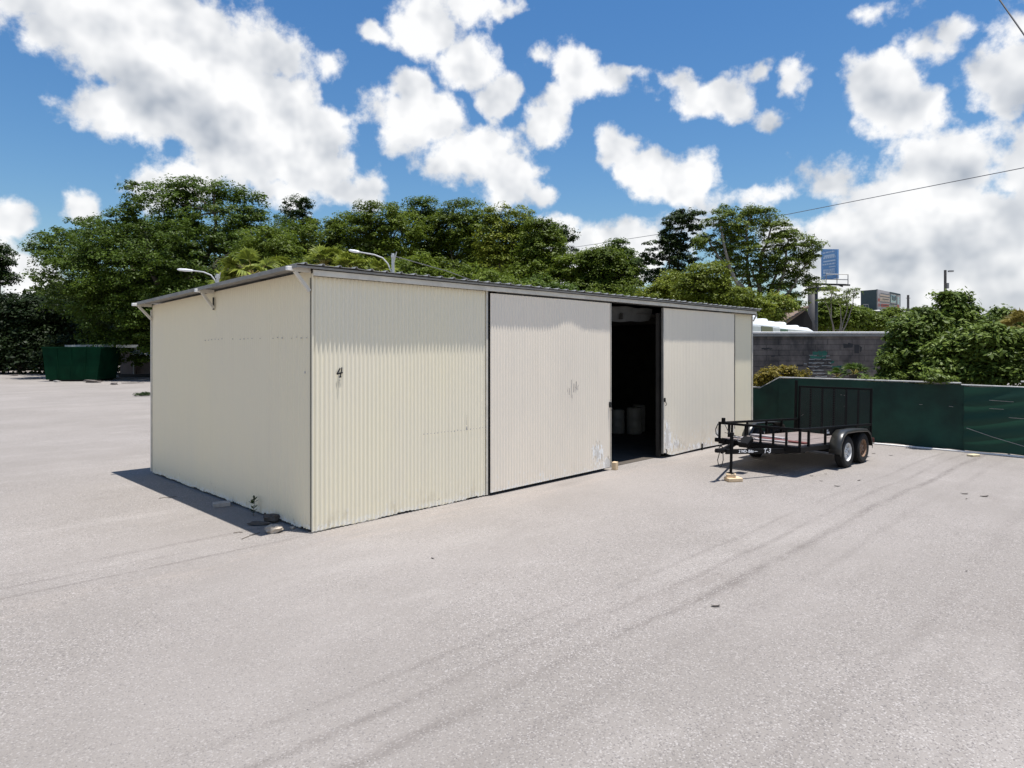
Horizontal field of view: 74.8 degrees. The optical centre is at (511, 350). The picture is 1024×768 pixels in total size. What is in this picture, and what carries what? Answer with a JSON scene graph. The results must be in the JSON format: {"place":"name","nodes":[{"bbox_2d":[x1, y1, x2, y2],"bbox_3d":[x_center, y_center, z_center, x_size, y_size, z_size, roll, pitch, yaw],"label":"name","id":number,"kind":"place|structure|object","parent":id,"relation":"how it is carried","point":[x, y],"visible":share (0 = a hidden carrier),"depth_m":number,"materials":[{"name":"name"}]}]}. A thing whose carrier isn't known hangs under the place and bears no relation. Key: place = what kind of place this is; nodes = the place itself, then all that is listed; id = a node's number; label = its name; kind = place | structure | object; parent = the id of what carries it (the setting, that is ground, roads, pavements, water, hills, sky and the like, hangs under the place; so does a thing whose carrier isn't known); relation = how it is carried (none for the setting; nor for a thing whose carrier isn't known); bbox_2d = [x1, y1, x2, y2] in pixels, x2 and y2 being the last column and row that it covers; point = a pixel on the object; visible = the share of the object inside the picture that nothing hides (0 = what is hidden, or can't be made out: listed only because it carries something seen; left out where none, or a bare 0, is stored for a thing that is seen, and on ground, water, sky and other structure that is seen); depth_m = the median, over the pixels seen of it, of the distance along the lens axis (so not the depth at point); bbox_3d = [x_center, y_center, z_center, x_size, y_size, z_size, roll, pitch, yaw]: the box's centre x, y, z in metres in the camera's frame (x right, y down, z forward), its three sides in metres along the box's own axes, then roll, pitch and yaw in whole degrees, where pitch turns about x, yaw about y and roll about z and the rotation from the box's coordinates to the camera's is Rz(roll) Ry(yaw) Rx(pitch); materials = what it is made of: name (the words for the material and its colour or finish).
{"place":"outdoors","nodes":[
{"label":"outdoors","id":0,"kind":"place"},
{"bbox_2d":[0,366,1023,767],"bbox_3d":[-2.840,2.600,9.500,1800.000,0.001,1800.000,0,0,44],"label":"ground","id":1,"kind":"structure","parent":0,"point":[74,460],"depth_m":6.54,"materials":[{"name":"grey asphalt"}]},
{"bbox_2d":[0,243,22,372],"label":"tall tree","id":2,"kind":"object","parent":1,"relation":"on","point":[7,276],"visible":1,"depth_m":75.06,"materials":[{"name":"green plant"}]},
{"bbox_2d":[0,289,72,373],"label":"bushy tree","id":3,"kind":"object","parent":1,"relation":"on","point":[20,312],"visible":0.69,"depth_m":72.14,"materials":[{"name":"green plant"}]},
{"bbox_2d":[25,298,122,358],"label":"bushy tree","id":4,"kind":"object","parent":1,"relation":"on","point":[67,328],"visible":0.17,"depth_m":73.07,"materials":[{"name":"green plant"}]},
{"bbox_2d":[0,329,149,374],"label":"underbrush","id":5,"kind":"object","parent":1,"relation":"on","point":[38,363],"visible":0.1,"depth_m":71.17,"materials":[{"name":"green plant"}]},
{"bbox_2d":[41,345,137,380],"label":"roll off dumpster","id":6,"kind":"object","parent":1,"relation":"on","point":[78,362],"visible":0.92,"depth_m":55.54,"materials":[{"name":"green metal"}]},
{"bbox_2d":[83,380,102,382],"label":"debris boards","id":7,"kind":"object","parent":1,"relation":"on","point":[91,381],"visible":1,"depth_m":53.32,"materials":[{"name":"grey wood"}]},
{"bbox_2d":[118,348,149,376],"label":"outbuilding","id":8,"kind":"structure","parent":1,"relation":"on","point":[127,370],"depth_m":64.00,"materials":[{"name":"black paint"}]},
{"bbox_2d":[132,391,149,395],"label":"dark weeds","id":9,"kind":"object","parent":1,"relation":"on","point":[145,393],"visible":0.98,"depth_m":37.85,"materials":[{"name":"green plant"}]},
{"bbox_2d":[17,173,304,366],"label":"oak tree","id":10,"kind":"object","parent":1,"relation":"on","point":[154,254],"visible":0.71,"depth_m":59.73,"materials":[{"name":"green plant"}]},
{"bbox_2d":[177,268,220,282],"bbox_3d":[-12.586,-0.344,26.990,1.805,5.888,0.220,0,0,0],"label":"street lamp","id":11,"kind":"object","parent":1,"relation":"on","point":[217,276],"visible":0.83,"depth_m":26.96,"materials":[{"name":"metal"}]},
{"bbox_2d":[213,500,229,507],"bbox_3d":[-4.838,2.565,11.157,0.260,0.070,0.160,0,0,-29],"label":"brick","id":12,"kind":"object","parent":1,"relation":"on","point":[218,504],"visible":1,"depth_m":11.11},
{"bbox_2d":[206,270,246,283],"bbox_3d":[-13.001,-0.558,30.965,2.503,6.423,2.345,0,0,0],"label":"fan palm","id":13,"kind":"object","parent":1,"relation":"on","point":[213,281],"visible":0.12,"depth_m":30.67,"materials":[{"name":"green plant"}]},
{"bbox_2d":[216,246,281,281],"bbox_3d":[-11.537,-1.038,30.026,3.422,7.383,3.718,0,0,0],"label":"fan palm","id":14,"kind":"object","parent":1,"relation":"on","point":[239,257],"visible":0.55,"depth_m":29.56,"materials":[{"name":"green plant"}]},
{"bbox_2d":[250,495,258,515],"bbox_3d":[-4.063,2.444,10.516,0.165,0.314,0.148,0,0,-39],"label":"weed","id":15,"kind":"object","parent":1,"relation":"on","point":[253,501],"visible":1,"depth_m":10.52,"materials":[{"name":"green plant"}]},
{"bbox_2d":[247,521,270,524],"bbox_3d":[-3.752,2.576,9.977,0.361,0.047,0.160,0,0,0],"label":"rubble stone","id":16,"kind":"object","parent":1,"relation":"on","point":[258,523],"visible":1,"depth_m":9.93,"materials":[{"name":"grey stone"}]},
{"bbox_2d":[222,223,310,274],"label":"leafy tree","id":17,"kind":"object","parent":1,"relation":"on","point":[273,245],"visible":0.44,"depth_m":49.24,"materials":[{"name":"green plant"}]},
{"bbox_2d":[263,513,279,522],"bbox_3d":[-3.631,2.537,10.118,0.255,0.126,0.176,0,0,0],"label":"rubble stone","id":18,"kind":"object","parent":1,"relation":"on","point":[272,517],"visible":0.95,"depth_m":10.07,"materials":[{"name":"grey stone"}]},
{"bbox_2d":[264,524,283,533],"bbox_3d":[-3.404,2.546,9.544,0.256,0.109,0.178,0,0,7],"label":"rubble stone","id":19,"kind":"object","parent":1,"relation":"on","point":[272,528],"visible":1,"depth_m":9.50,"materials":[{"name":"beige stone"}]},
{"bbox_2d":[259,255,291,266],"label":"fan palm","id":20,"kind":"object","parent":1,"relation":"on","point":[283,260],"visible":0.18,"depth_m":32.43,"materials":[{"name":"green plant"}]},
{"bbox_2d":[5,234,547,370],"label":"woods","id":21,"kind":"object","parent":1,"relation":"on","point":[26,290],"depth_m":86.35,"materials":[{"name":"green plant"}]},
{"bbox_2d":[275,193,318,240],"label":"broadleaf tree","id":22,"kind":"object","parent":1,"relation":"on","point":[301,212],"visible":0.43,"depth_m":71.63,"materials":[{"name":"green plant"}]},
{"bbox_2d":[302,244,341,265],"bbox_3d":[-9.577,-1.427,34.055,2.811,8.160,2.804,0,0,-38],"label":"fan palm","id":23,"kind":"object","parent":1,"relation":"on","point":[319,253],"visible":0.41,"depth_m":33.67,"materials":[{"name":"green plant"}]},
{"bbox_2d":[279,210,366,265],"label":"broadleaf tree","id":24,"kind":"object","parent":1,"relation":"on","point":[331,225],"visible":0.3,"depth_m":64.67,"materials":[{"name":"green plant"}]},
{"bbox_2d":[333,248,372,269],"bbox_3d":[-7.531,-1.101,31.974,2.736,7.508,2.721,0,0,-42],"label":"fan palm","id":25,"kind":"object","parent":1,"relation":"on","point":[351,259],"visible":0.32,"depth_m":31.31,"materials":[{"name":"green plant"}]},
{"bbox_2d":[349,249,396,271],"bbox_3d":[-5.388,-0.655,25.990,1.896,6.509,0.220,0,0,0],"label":"street lamp","id":26,"kind":"object","parent":1,"relation":"on","point":[393,256],"visible":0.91,"depth_m":25.98,"materials":[{"name":"metal"}]},
{"bbox_2d":[396,256,470,279],"bbox_3d":[-1.946,-3.223,32.098,0.483,0.886,13.270,0,0,25],"label":"power line","id":27,"kind":"object","parent":26,"relation":"attached to","point":[433,267],"visible":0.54,"depth_m":28.80,"materials":[{"name":"grey metal"}]},
{"bbox_2d":[362,256,399,272],"bbox_3d":[-6.561,-0.960,33.048,2.469,7.226,2.478,0,0,0],"label":"fan palm","id":28,"kind":"object","parent":1,"relation":"on","point":[375,265],"visible":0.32,"depth_m":32.68,"materials":[{"name":"green plant"}]},
{"bbox_2d":[329,200,433,273],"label":"broadleaf tree","id":29,"kind":"object","parent":1,"relation":"on","point":[385,242],"visible":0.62,"depth_m":62.95,"materials":[{"name":"green plant"}]},
{"bbox_2d":[381,248,459,277],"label":"leafy tree","id":30,"kind":"object","parent":1,"relation":"on","point":[407,265],"visible":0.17,"depth_m":46.31,"materials":[{"name":"green plant"}]},
{"bbox_2d":[387,194,462,273],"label":"broadleaf tree","id":31,"kind":"object","parent":1,"relation":"on","point":[428,211],"visible":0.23,"depth_m":66.91,"materials":[{"name":"green plant"}]},
{"bbox_2d":[132,262,761,531],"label":"metal shed","id":32,"kind":"structure","parent":1,"relation":"on","point":[313,397],"depth_m":11.68,"materials":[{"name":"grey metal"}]},
{"bbox_2d":[490,293,612,492],"bbox_3d":[0.895,0.765,13.227,0.108,3.560,3.614,0,0,44],"label":"sliding door","id":33,"kind":"structure","parent":32,"relation":"in","point":[550,358],"depth_m":13.05,"materials":[{"name":"white metal"}]},
{"bbox_2d":[611,409,624,433],"bbox_3d":[3.308,2.228,20.964,0.453,0.728,0.453,0,0,0],"label":"storage drum","id":34,"kind":"object","parent":32,"relation":"on","point":[617,421],"visible":0.93,"depth_m":20.78,"materials":[{"name":"white plastic"}]},
{"bbox_2d":[626,407,641,433],"bbox_3d":[3.805,2.188,20.828,0.494,0.808,0.494,0,0,0],"label":"storage drum","id":35,"kind":"object","parent":32,"relation":"on","point":[634,420],"visible":1,"depth_m":20.62,"materials":[{"name":"white plastic"}]},
{"bbox_2d":[633,404,644,431],"bbox_3d":[4.045,2.168,21.362,0.412,0.848,0.412,0,0,0],"label":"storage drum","id":36,"kind":"object","parent":32,"relation":"on","point":[642,406],"visible":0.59,"depth_m":21.20,"materials":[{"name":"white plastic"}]},
{"bbox_2d":[661,308,734,454],"bbox_3d":[4.940,0.807,17.414,0.100,3.645,3.767,0,0,44],"label":"sliding door","id":37,"kind":"structure","parent":32,"relation":"in","point":[698,347],"depth_m":17.20,"materials":[{"name":"white metal"}]},
{"bbox_2d":[414,197,500,277],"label":"broadleaf tree","id":38,"kind":"object","parent":1,"relation":"on","point":[460,237],"visible":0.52,"depth_m":65.01,"materials":[{"name":"green plant"}]},
{"bbox_2d":[440,260,538,286],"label":"leafy tree","id":39,"kind":"object","parent":1,"relation":"on","point":[475,273],"visible":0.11,"depth_m":45.09,"materials":[{"name":"green plant"}]},
{"bbox_2d":[464,200,548,282],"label":"broadleaf tree","id":40,"kind":"object","parent":1,"relation":"on","point":[493,253],"visible":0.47,"depth_m":61.10,"materials":[{"name":"green plant"}]},
{"bbox_2d":[500,216,570,283],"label":"broadleaf tree","id":41,"kind":"object","parent":1,"relation":"on","point":[543,234],"visible":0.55,"depth_m":57.23,"materials":[{"name":"green plant"}]},
{"bbox_2d":[520,272,589,291],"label":"leafy tree","id":42,"kind":"object","parent":1,"relation":"on","point":[556,284],"visible":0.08,"depth_m":47.12,"materials":[{"name":"green plant"}]},
{"bbox_2d":[544,223,580,272],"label":"broadleaf tree","id":43,"kind":"object","parent":1,"relation":"on","point":[566,232],"visible":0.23,"depth_m":63.69,"materials":[{"name":"green plant"}]},
{"bbox_2d":[544,250,597,290],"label":"broadleaf tree","id":44,"kind":"object","parent":1,"relation":"on","point":[567,273],"visible":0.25,"depth_m":55.21,"materials":[{"name":"green plant"}]},
{"bbox_2d":[570,244,643,293],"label":"broadleaf tree","id":45,"kind":"object","parent":1,"relation":"on","point":[609,270],"visible":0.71,"depth_m":53.17,"materials":[{"name":"green plant"}]},
{"bbox_2d":[612,461,617,469],"bbox_3d":[2.237,2.515,14.564,0.100,0.170,0.130,0,0,33],"label":"wood block","id":46,"kind":"object","parent":1,"relation":"on","point":[614,465],"depth_m":14.51,"materials":[{"name":"beige wood"}]},
{"bbox_2d":[586,283,649,295],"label":"leafy tree","id":47,"kind":"object","parent":1,"relation":"on","point":[625,293],"visible":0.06,"depth_m":45.54,"materials":[{"name":"green plant"}]},
{"bbox_2d":[600,237,640,260],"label":"broadleaf tree","id":48,"kind":"object","parent":1,"relation":"on","point":[618,243],"visible":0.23,"depth_m":57.38,"materials":[{"name":"green plant"}]},
{"bbox_2d":[621,257,648,292],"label":"broadleaf tree","id":49,"kind":"object","parent":1,"relation":"on","point":[631,263],"visible":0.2,"depth_m":54.66,"materials":[{"name":"green plant"}]},
{"bbox_2d":[631,268,691,300],"bbox_3d":[9.593,-1.109,39.911,5.299,7.635,3.191,0,0,0],"label":"olive tree","id":50,"kind":"object","parent":1,"relation":"on","point":[661,289],"visible":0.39,"depth_m":39.41,"materials":[{"name":"green plant"}]},
{"bbox_2d":[634,207,707,286],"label":"airy dark tree","id":51,"kind":"object","parent":1,"relation":"on","point":[669,241],"visible":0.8,"depth_m":46.70,"materials":[{"name":"green plant"}]},
{"bbox_2d":[668,259,751,312],"bbox_3d":[11.160,-1.225,38.057,4.836,7.886,3.208,0,0,0],"label":"olive tree","id":52,"kind":"object","parent":1,"relation":"on","point":[703,286],"visible":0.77,"depth_m":37.35,"materials":[{"name":"green plant"}]},
{"bbox_2d":[724,476,742,481],"bbox_3d":[4.395,2.562,13.305,0.300,0.076,0.220,0,0,-9],"label":"wood block","id":53,"kind":"object","parent":1,"relation":"on","point":[736,479],"depth_m":13.21,"materials":[{"name":"beige wood"}]},
{"bbox_2d":[726,473,735,477],"bbox_3d":[4.355,2.488,13.335,0.190,0.072,0.170,0,0,17],"label":"wood block","id":54,"kind":"object","parent":53,"relation":"on","point":[729,475],"depth_m":13.26,"materials":[{"name":"beige wood"}]},
{"bbox_2d":[728,286,778,318],"bbox_3d":[13.407,-0.520,38.946,4.122,6.469,2.760,0,0,0],"label":"olive tree","id":55,"kind":"object","parent":1,"relation":"on","point":[766,307],"visible":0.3,"depth_m":38.41,"materials":[{"name":"green plant"}]},
{"bbox_2d":[689,202,830,311],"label":"live oak tree","id":56,"kind":"object","parent":1,"relation":"on","point":[729,228],"visible":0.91,"depth_m":43.62,"materials":[{"name":"green plant"}]},
{"bbox_2d":[756,289,800,322],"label":"olive tree","id":57,"kind":"object","parent":1,"relation":"on","point":[786,303],"visible":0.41,"depth_m":41.35,"materials":[{"name":"green plant"}]},
{"bbox_2d":[753,364,812,386],"bbox_3d":[8.656,1.571,21.572,1.888,2.263,1.133,0,0,0],"label":"yellow shrub","id":58,"kind":"object","parent":1,"relation":"on","point":[767,375],"visible":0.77,"depth_m":21.38,"materials":[{"name":"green plant"}]},
{"bbox_2d":[753,315,813,331],"bbox_3d":[12.016,0.530,32.457,2.460,4.140,11.281,0,0,38],"label":"motorhome","id":59,"kind":"object","parent":1,"relation":"on","point":[762,325],"visible":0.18,"depth_m":30.50,"materials":[{"name":"white metal"}]},
{"bbox_2d":[761,326,772,331],"bbox_3d":[11.188,-0.820,29.383,0.020,0.420,1.600,0,0,38],"label":"window","id":60,"kind":"structure","parent":59,"relation":"in","point":[763,328],"depth_m":29.28,"materials":[{"name":"grey"}]},
{"bbox_2d":[715,380,873,473],"bbox_3d":[6.109,1.614,15.104,5.717,1.907,2.306,4,-3,-43],"label":"utility trailer","id":61,"kind":"object","parent":1,"relation":"on","point":[844,445],"visible":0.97,"depth_m":15.39,"materials":[{"name":"black paint"}]},
{"bbox_2d":[734,436,784,442],"bbox_3d":[5.410,1.952,14.661,1.200,0.031,0.160,0,-3,44],"label":"grey board","id":62,"kind":"object","parent":61,"relation":"on","point":[781,441],"visible":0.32,"depth_m":14.50,"materials":[{"name":"grey wood"}]},
{"bbox_2d":[750,434,784,438],"bbox_3d":[5.856,1.978,15.282,0.200,0.051,0.900,3,-2,-27],"label":"grey board","id":63,"kind":"object","parent":61,"relation":"on","point":[767,436],"visible":0.68,"depth_m":15.25,"materials":[{"name":"grey wood"}]},
{"bbox_2d":[758,437,806,443],"bbox_3d":[5.902,1.967,14.573,0.220,0.031,1.100,3,-2,-36],"label":"red board","id":64,"kind":"object","parent":61,"relation":"on","point":[793,441],"visible":0.52,"depth_m":14.46,"materials":[{"name":"wood"}]},
{"bbox_2d":[783,306,811,329],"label":"brown roofed hut","id":65,"kind":"object","parent":1,"relation":"on","point":[801,318],"visible":0.19,"depth_m":45.30,"materials":[{"name":"black"}]},
{"bbox_2d":[808,249,849,331],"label":"billboard","id":66,"kind":"object","parent":1,"relation":"on","point":[829,264],"visible":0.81,"depth_m":59.60,"materials":[{"name":"metal"}]},
{"bbox_2d":[827,365,848,378],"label":"palm","id":67,"kind":"object","parent":1,"relation":"on","point":[836,370],"visible":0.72,"depth_m":21.70,"materials":[{"name":"green plant"}]},
{"bbox_2d":[815,285,862,331],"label":"bare top tree","id":68,"kind":"object","parent":1,"relation":"on","point":[846,297],"visible":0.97,"depth_m":55.93,"materials":[{"name":"green plant"}]},
{"bbox_2d":[807,296,875,331],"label":"distant tree","id":69,"kind":"object","parent":1,"relation":"on","point":[855,320],"visible":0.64,"depth_m":70.79,"materials":[{"name":"green plant"}]},
{"bbox_2d":[841,362,870,378],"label":"palm","id":70,"kind":"object","parent":1,"relation":"on","point":[856,367],"visible":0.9,"depth_m":21.38,"materials":[{"name":"green plant"}]},
{"bbox_2d":[753,332,981,386],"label":"block wall","id":71,"kind":"structure","parent":1,"relation":"on","point":[819,354],"depth_m":24.60,"materials":[{"name":"concrete"}]},
{"bbox_2d":[849,305,889,331],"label":"distant tree","id":72,"kind":"object","parent":1,"relation":"on","point":[879,321],"visible":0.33,"depth_m":82.90,"materials":[{"name":"green plant"}]},
{"bbox_2d":[861,289,900,331],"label":"building","id":73,"kind":"structure","parent":1,"relation":"on","point":[877,299],"depth_m":91.89,"materials":[{"name":"metal"}]},
{"bbox_2d":[753,377,1023,455],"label":"screened fence","id":74,"kind":"object","parent":1,"relation":"on","point":[983,418],"visible":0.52,"depth_m":17.80,"materials":[{"name":"teal fabric"}]},
{"bbox_2d":[857,351,908,382],"bbox_3d":[10.570,0.590,19.111,1.409,1.124,0.939,0,0,0],"label":"climbing vine","id":75,"kind":"object","parent":74,"relation":"hanging from","point":[887,373],"visible":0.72,"depth_m":18.96,"materials":[{"name":"green plant"}]},
{"bbox_2d":[918,371,958,383],"bbox_3d":[11.207,0.740,17.573,1.012,0.398,0.596,0,0,15],"label":"climbing vine","id":76,"kind":"object","parent":74,"relation":"on","point":[931,377],"visible":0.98,"depth_m":17.49,"materials":[{"name":"green plant"}]},
{"bbox_2d":[878,305,912,330],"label":"distant tree","id":77,"kind":"object","parent":1,"relation":"on","point":[890,311],"visible":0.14,"depth_m":87.44,"materials":[{"name":"green plant"}]},
{"bbox_2d":[818,306,990,331],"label":"woods","id":78,"kind":"object","parent":1,"relation":"on","point":[845,330],"visible":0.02,"depth_m":168.26,"materials":[{"name":"green plant"}]},
{"bbox_2d":[907,295,908,310],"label":"utility pole","id":79,"kind":"object","parent":1,"relation":"on","point":[907,302],"visible":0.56,"depth_m":79.91,"materials":[{"name":"grey wood"}]},
{"bbox_2d":[872,304,955,383],"bbox_3d":[11.932,0.670,19.770,2.327,4.070,1.881,0,0,24],"label":"shrub","id":80,"kind":"object","parent":1,"relation":"on","point":[923,328],"visible":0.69,"depth_m":19.44,"materials":[{"name":"green plant"}]},
{"bbox_2d":[874,443,1023,457],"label":"pale pipe","id":81,"kind":"object","parent":1,"relation":"on","point":[951,450],"visible":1,"depth_m":17.19,"materials":[{"name":"white plastic"}]},
{"bbox_2d":[944,270,953,290],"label":"street light","id":82,"kind":"object","parent":1,"relation":"on","point":[946,285],"visible":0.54,"depth_m":54.92,"materials":[{"name":"grey metal"}]},
{"bbox_2d":[907,320,994,386],"bbox_3d":[12.450,0.935,18.587,2.814,3.548,2.051,0,0,0],"label":"shrub","id":83,"kind":"object","parent":1,"relation":"on","point":[947,360],"visible":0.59,"depth_m":18.31,"materials":[{"name":"green plant"}]},
{"bbox_2d":[925,286,989,384],"bbox_3d":[13.231,0.374,20.262,1.975,4.656,1.577,0,0,0],"label":"shrub","id":84,"kind":"object","parent":1,"relation":"on","point":[961,308],"visible":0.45,"depth_m":19.94,"materials":[{"name":"green plant"}]},
{"bbox_2d":[967,454,979,456],"bbox_3d":[11.293,2.575,16.399,0.260,0.050,0.160,0,0,-20],"label":"tan board","id":85,"kind":"object","parent":1,"relation":"on","point":[973,455],"visible":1,"depth_m":16.36,"materials":[{"name":"beige wood"}]},
{"bbox_2d":[957,321,1023,385],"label":"shrub","id":86,"kind":"object","parent":1,"relation":"on","point":[1005,342],"visible":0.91,"depth_m":17.51,"materials":[{"name":"green plant"}]},
{"bbox_2d":[975,303,1023,327],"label":"shrub","id":87,"kind":"object","parent":1,"relation":"on","point":[996,314],"visible":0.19,"depth_m":23.82,"materials":[{"name":"green plant"}]},
{"bbox_2d":[998,307,1023,328],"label":"straw palm","id":88,"kind":"object","parent":1,"relation":"on","point":[1017,316],"visible":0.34,"depth_m":21.91,"materials":[{"name":"yellow plant"}]},
{"bbox_2d":[1004,329,1023,385],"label":"shrub","id":89,"kind":"object","parent":1,"relation":"on","point":[1020,369],"visible":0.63,"depth_m":17.17,"materials":[{"name":"green plant"}]},
{"bbox_2d":[0,0,1023,316],"label":"sky","id":90,"kind":"structure","parent":0,"point":[604,119],"materials":[{"name":"blue"}]},
{"bbox_2d":[578,167,1023,246],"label":"power line","id":91,"kind":"object","parent":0,"point":[859,200],"visible":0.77,"depth_m":39.03,"materials":[{"name":"grey metal"}]},
{"bbox_2d":[999,0,1023,35],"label":"power line","id":92,"kind":"object","parent":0,"point":[1013,19],"visible":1,"depth_m":29.48,"materials":[{"name":"black metal"}]}
]}

